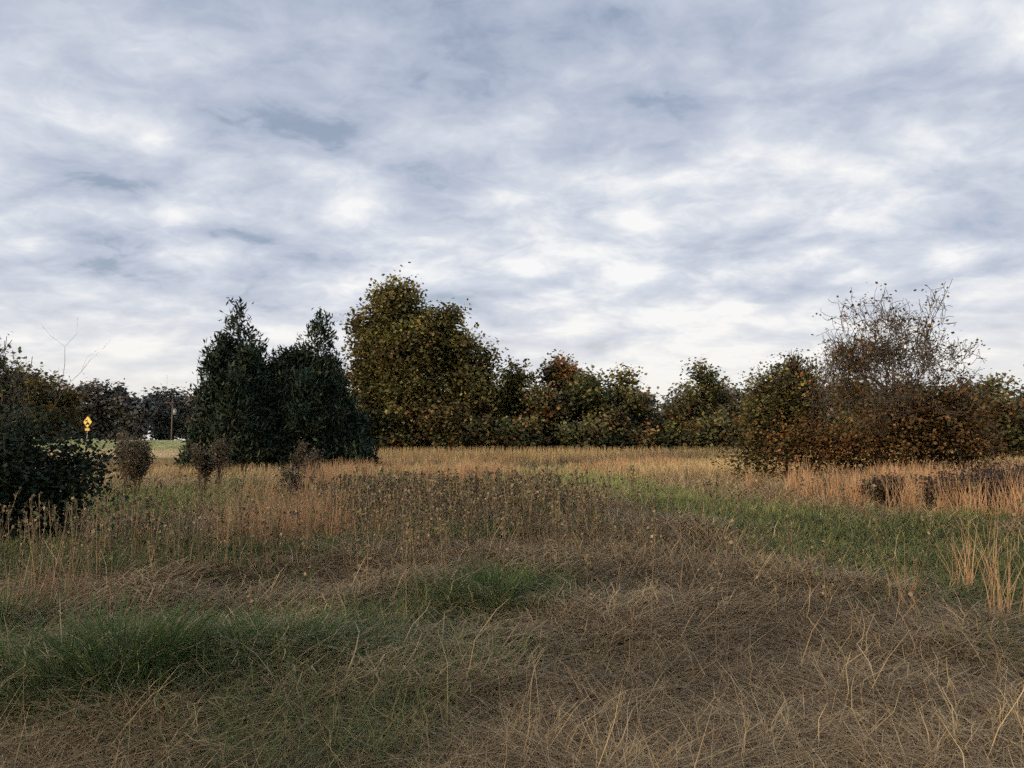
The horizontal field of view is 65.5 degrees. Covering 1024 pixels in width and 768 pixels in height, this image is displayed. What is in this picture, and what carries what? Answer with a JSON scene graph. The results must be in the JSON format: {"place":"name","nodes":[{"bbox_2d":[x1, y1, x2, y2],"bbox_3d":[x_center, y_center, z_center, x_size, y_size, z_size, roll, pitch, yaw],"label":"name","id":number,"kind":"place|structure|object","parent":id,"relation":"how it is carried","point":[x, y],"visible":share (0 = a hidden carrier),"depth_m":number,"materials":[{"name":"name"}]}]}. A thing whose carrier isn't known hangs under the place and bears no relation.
{"place":"outdoors","nodes":[
{"label":"outdoors","id":0,"kind":"place"},
{"bbox_2d":[0,439,1022,757],"bbox_3d":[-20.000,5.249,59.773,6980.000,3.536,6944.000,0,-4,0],"label":"ground","id":1,"kind":"structure","parent":0,"point":[166,449],"depth_m":22.16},
{"bbox_2d":[0,334,51,440],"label":"tree","id":2,"kind":"object","parent":1,"relation":"on","point":[7,377],"visible":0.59,"depth_m":14.56,"materials":[{"name":"green plant"}]},
{"bbox_2d":[1,351,96,443],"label":"tree","id":3,"kind":"object","parent":1,"relation":"on","point":[34,380],"visible":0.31,"depth_m":59.27,"materials":[{"name":"green plant"}]},
{"bbox_2d":[0,317,173,540],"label":"bush","id":4,"kind":"object","parent":1,"relation":"on","point":[21,459],"visible":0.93,"depth_m":11.63,"materials":[{"name":"green plant"}]},
{"bbox_2d":[84,416,91,432],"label":"road sign","id":5,"kind":"object","parent":1,"relation":"on","point":[87,425],"visible":0.88,"depth_m":85.91,"materials":[{"name":"yellow"}]},
{"bbox_2d":[9,371,207,439],"bbox_3d":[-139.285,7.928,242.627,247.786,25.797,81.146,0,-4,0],"label":"wood","id":6,"kind":"object","parent":1,"relation":"on","point":[115,412],"visible":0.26,"depth_m":240.26,"materials":[{"name":"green plant"}]},
{"bbox_2d":[113,428,150,487],"bbox_3d":[-11.985,2.382,24.942,0.927,2.014,1.065,-4,-6,39],"label":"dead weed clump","id":7,"kind":"object","parent":1,"relation":"on","point":[119,468],"visible":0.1,"depth_m":24.83,"materials":[{"name":"brown plant"}]},
{"bbox_2d":[116,432,149,490],"bbox_3d":[-10.870,2.281,22.754,1.291,1.824,0.717,-3,-5,32],"label":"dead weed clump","id":8,"kind":"object","parent":1,"relation":"on","point":[124,465],"visible":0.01,"depth_m":22.68,"materials":[{"name":"brown plant"}]},
{"bbox_2d":[113,427,157,496],"bbox_3d":[-9.787,2.092,20.765,1.088,1.957,1.225,4,-6,-41],"label":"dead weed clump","id":9,"kind":"object","parent":1,"relation":"on","point":[136,463],"visible":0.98,"depth_m":20.70,"materials":[{"name":"brown plant"}]},
{"bbox_2d":[166,399,178,439],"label":"utility pole","id":10,"kind":"object","parent":1,"relation":"on","point":[174,411],"visible":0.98,"depth_m":149.89,"materials":[{"name":"brown wood"}]},
{"bbox_2d":[165,410,233,470],"bbox_3d":[-15.288,2.797,39.895,3.573,4.212,3.717,0,-4,0],"label":"cedar tree","id":11,"kind":"object","parent":1,"relation":"on","point":[195,435],"visible":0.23,"depth_m":38.85,"materials":[{"name":"green plant"}]},
{"bbox_2d":[186,440,219,490],"bbox_3d":[-8.594,2.377,22.370,1.014,1.616,0.924,0,-4,0],"label":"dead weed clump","id":12,"kind":"object","parent":1,"relation":"on","point":[204,464],"visible":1,"depth_m":22.28,"materials":[{"name":"brown plant"}]},
{"bbox_2d":[207,434,235,486],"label":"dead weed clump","id":13,"kind":"object","parent":1,"relation":"on","point":[220,455],"visible":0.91,"depth_m":25.90,"materials":[{"name":"brown plant"}]},
{"bbox_2d":[184,296,309,473],"bbox_3d":[-12.668,0.255,39.168,5.504,9.299,6.160,-4,-6,40],"label":"cedar tree","id":14,"kind":"object","parent":1,"relation":"on","point":[226,403],"visible":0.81,"depth_m":37.58,"materials":[{"name":"green plant"}]},
{"bbox_2d":[277,461,310,498],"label":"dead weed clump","id":15,"kind":"object","parent":1,"relation":"on","point":[286,476],"visible":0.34,"depth_m":19.25,"materials":[{"name":"brown plant"}]},
{"bbox_2d":[287,437,309,474],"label":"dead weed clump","id":16,"kind":"object","parent":1,"relation":"on","point":[300,451],"visible":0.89,"depth_m":27.30,"materials":[{"name":"brown plant"}]},
{"bbox_2d":[240,306,357,472],"bbox_3d":[-10.665,0.418,39.712,5.961,8.880,5.764,0,-4,0],"label":"cedar tree","id":17,"kind":"object","parent":1,"relation":"on","point":[310,396],"visible":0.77,"depth_m":38.68,"materials":[{"name":"green plant"}]},
{"bbox_2d":[296,446,324,483],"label":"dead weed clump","id":18,"kind":"object","parent":1,"relation":"on","point":[315,459],"visible":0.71,"depth_m":24.78,"materials":[{"name":"brown plant"}]},
{"bbox_2d":[312,400,381,436],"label":"tree","id":19,"kind":"object","parent":1,"relation":"on","point":[368,413],"visible":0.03,"depth_m":61.50,"materials":[{"name":"green plant"}]},
{"bbox_2d":[319,394,382,468],"bbox_3d":[-8.237,2.730,40.089,3.954,4.831,4.311,0,-4,0],"label":"cedar tree","id":20,"kind":"object","parent":1,"relation":"on","point":[354,440],"visible":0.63,"depth_m":39.11,"materials":[{"name":"green plant"}]},
{"bbox_2d":[370,393,450,453],"bbox_3d":[-8.610,3.764,62.387,8.363,5.993,5.812,-2,-5,24],"label":"bush","id":21,"kind":"object","parent":1,"relation":"on","point":[388,421],"visible":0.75,"depth_m":61.33,"materials":[{"name":"green plant"}]},
{"bbox_2d":[334,262,511,446],"bbox_3d":[-7.602,-1.817,65.483,15.144,16.232,9.421,0,-4,0],"label":"tree","id":22,"kind":"object","parent":1,"relation":"on","point":[416,353],"visible":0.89,"depth_m":64.56,"materials":[{"name":"green plant"}]},
{"bbox_2d":[423,385,507,448],"bbox_3d":[-3.555,2.986,62.540,7.531,6.091,6.447,4,-6,-44],"label":"bush","id":23,"kind":"object","parent":1,"relation":"on","point":[457,413],"visible":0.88,"depth_m":61.30,"materials":[{"name":"green plant"}]},
{"bbox_2d":[0,463,1023,636],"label":"weed stalks","id":24,"kind":"object","parent":1,"relation":"on","point":[414,495],"visible":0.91,"depth_m":10.24,"materials":[{"name":"brown plant"}]},
{"bbox_2d":[486,355,540,426],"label":"hedge tree","id":25,"kind":"object","parent":1,"relation":"on","point":[515,379],"visible":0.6,"depth_m":66.95,"materials":[{"name":"green plant"}]},
{"bbox_2d":[507,377,578,445],"bbox_3d":[2.909,2.743,65.169,5.934,6.977,5.656,-2,-5,28],"label":"hedge tree","id":26,"kind":"object","parent":1,"relation":"on","point":[539,400],"visible":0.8,"depth_m":64.35,"materials":[{"name":"green plant"}]},
{"bbox_2d":[530,349,605,446],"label":"hedge tree","id":27,"kind":"object","parent":1,"relation":"on","point":[557,371],"visible":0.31,"depth_m":68.74,"materials":[{"name":"green plant"}]},
{"bbox_2d":[556,372,622,430],"bbox_3d":[5.768,2.582,65.950,5.876,7.512,6.552,2,-5,-26],"label":"hedge tree","id":28,"kind":"object","parent":1,"relation":"on","point":[576,399],"visible":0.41,"depth_m":64.76,"materials":[{"name":"green plant"}]},
{"bbox_2d":[567,363,620,430],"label":"hedge tree","id":29,"kind":"object","parent":1,"relation":"on","point":[592,377],"visible":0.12,"depth_m":65.72,"materials":[{"name":"green plant"}]},
{"bbox_2d":[579,385,658,433],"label":"hedge tree","id":30,"kind":"object","parent":1,"relation":"on","point":[640,400],"visible":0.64,"depth_m":64.04,"materials":[{"name":"green plant"}]},
{"bbox_2d":[598,362,658,431],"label":"hedge tree","id":31,"kind":"object","parent":1,"relation":"on","point":[620,380],"visible":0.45,"depth_m":67.94,"materials":[{"name":"green plant"}]},
{"bbox_2d":[637,402,680,436],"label":"hedge tree","id":32,"kind":"object","parent":1,"relation":"on","point":[656,421],"visible":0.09,"depth_m":67.02,"materials":[{"name":"green plant"}]},
{"bbox_2d":[309,406,1023,455],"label":"hedge","id":33,"kind":"object","parent":1,"relation":"on","point":[597,433],"visible":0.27,"depth_m":61.49,"materials":[{"name":"green plant"}]},
{"bbox_2d":[341,375,1023,440],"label":"wood","id":34,"kind":"object","parent":1,"relation":"on","point":[672,400],"visible":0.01,"depth_m":117.24,"materials":[{"name":"green plant"}]},
{"bbox_2d":[657,387,713,442],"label":"hedge tree","id":35,"kind":"object","parent":1,"relation":"on","point":[679,412],"visible":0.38,"depth_m":63.95,"materials":[{"name":"green plant"}]},
{"bbox_2d":[664,357,731,427],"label":"hedge tree","id":36,"kind":"object","parent":1,"relation":"on","point":[704,379],"visible":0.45,"depth_m":65.38,"materials":[{"name":"green plant"}]},
{"bbox_2d":[696,400,743,425],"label":"hedge tree","id":37,"kind":"object","parent":1,"relation":"on","point":[721,410],"visible":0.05,"depth_m":64.23,"materials":[{"name":"green plant"}]},
{"bbox_2d":[702,386,744,417],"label":"hedge tree","id":38,"kind":"object","parent":1,"relation":"on","point":[724,401],"visible":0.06,"depth_m":67.47,"materials":[{"name":"green plant"}]},
{"bbox_2d":[728,392,747,432],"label":"hedge tree","id":39,"kind":"object","parent":1,"relation":"on","point":[732,399],"visible":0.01,"depth_m":64.62,"materials":[{"name":"green plant"}]},
{"bbox_2d":[703,348,840,478],"bbox_3d":[10.243,1.302,31.931,5.221,5.655,5.091,0,-4,0],"label":"tree","id":40,"kind":"object","parent":1,"relation":"on","point":[777,392],"visible":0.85,"depth_m":31.10,"materials":[{"name":"green plant"}]},
{"bbox_2d":[804,365,831,427],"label":"hedge tree","id":41,"kind":"object","parent":1,"relation":"on","point":[818,393],"visible":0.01,"depth_m":67.08,"materials":[{"name":"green plant"}]},
{"bbox_2d":[721,378,937,407],"bbox_3d":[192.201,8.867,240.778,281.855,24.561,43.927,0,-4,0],"label":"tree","id":42,"kind":"object","parent":1,"relation":"on","point":[737,391],"depth_m":243.65,"materials":[{"name":"green plant"}]},
{"bbox_2d":[824,373,883,418],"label":"hedge tree","id":43,"kind":"object","parent":1,"relation":"on","point":[849,381],"visible":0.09,"depth_m":65.95,"materials":[{"name":"brown plant"}]},
{"bbox_2d":[820,391,890,435],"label":"hedge tree","id":44,"kind":"object","parent":1,"relation":"on","point":[848,412],"visible":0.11,"depth_m":62.93,"materials":[{"name":"brown plant"}]},
{"bbox_2d":[748,281,1023,480],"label":"tree","id":45,"kind":"object","parent":1,"relation":"on","point":[933,419],"visible":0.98,"depth_m":28.97,"materials":[{"name":"brown plant"}]},
{"bbox_2d":[851,469,936,510],"bbox_3d":[8.547,2.357,17.633,1.730,0.975,1.688,4,-6,-43],"label":"bramble","id":46,"kind":"object","parent":1,"relation":"on","point":[880,491],"visible":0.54,"depth_m":17.43,"materials":[{"name":"brown plant"}]},
{"bbox_2d":[882,392,935,433],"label":"hedge tree","id":47,"kind":"object","parent":1,"relation":"on","point":[905,406],"visible":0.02,"depth_m":62.59,"materials":[{"name":"brown plant"}]},
{"bbox_2d":[915,462,1020,512],"bbox_3d":[8.957,2.105,15.765,1.975,1.142,2.275,0,-4,0],"label":"bramble","id":48,"kind":"object","parent":1,"relation":"on","point":[929,494],"visible":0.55,"depth_m":15.40,"materials":[{"name":"brown plant"}]},
{"bbox_2d":[937,379,1023,457],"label":"hedge tree","id":49,"kind":"object","parent":1,"relation":"on","point":[1014,431],"visible":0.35,"depth_m":54.12,"materials":[{"name":"green plant"}]},
{"bbox_2d":[952,386,1023,446],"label":"hedge tree","id":50,"kind":"object","parent":1,"relation":"on","point":[1021,421],"visible":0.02,"depth_m":60.10,"materials":[{"name":"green plant"}]},
{"bbox_2d":[952,458,1023,500],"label":"bramble","id":51,"kind":"object","parent":1,"relation":"on","point":[997,468],"visible":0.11,"depth_m":16.86,"materials":[{"name":"brown plant"}]},
{"bbox_2d":[969,370,1023,399],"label":"hedge tree","id":52,"kind":"object","parent":1,"relation":"on","point":[992,386],"visible":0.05,"depth_m":64.94,"materials":[{"name":"green plant"}]},
{"bbox_2d":[0,445,1023,767],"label":"field grass","id":53,"kind":"structure","parent":0,"point":[124,685],"depth_m":5.49,"materials":[{"name":"beige plant"}]},
{"bbox_2d":[0,0,1023,441],"label":"sky","id":54,"kind":"structure","parent":0,"point":[654,186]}
]}

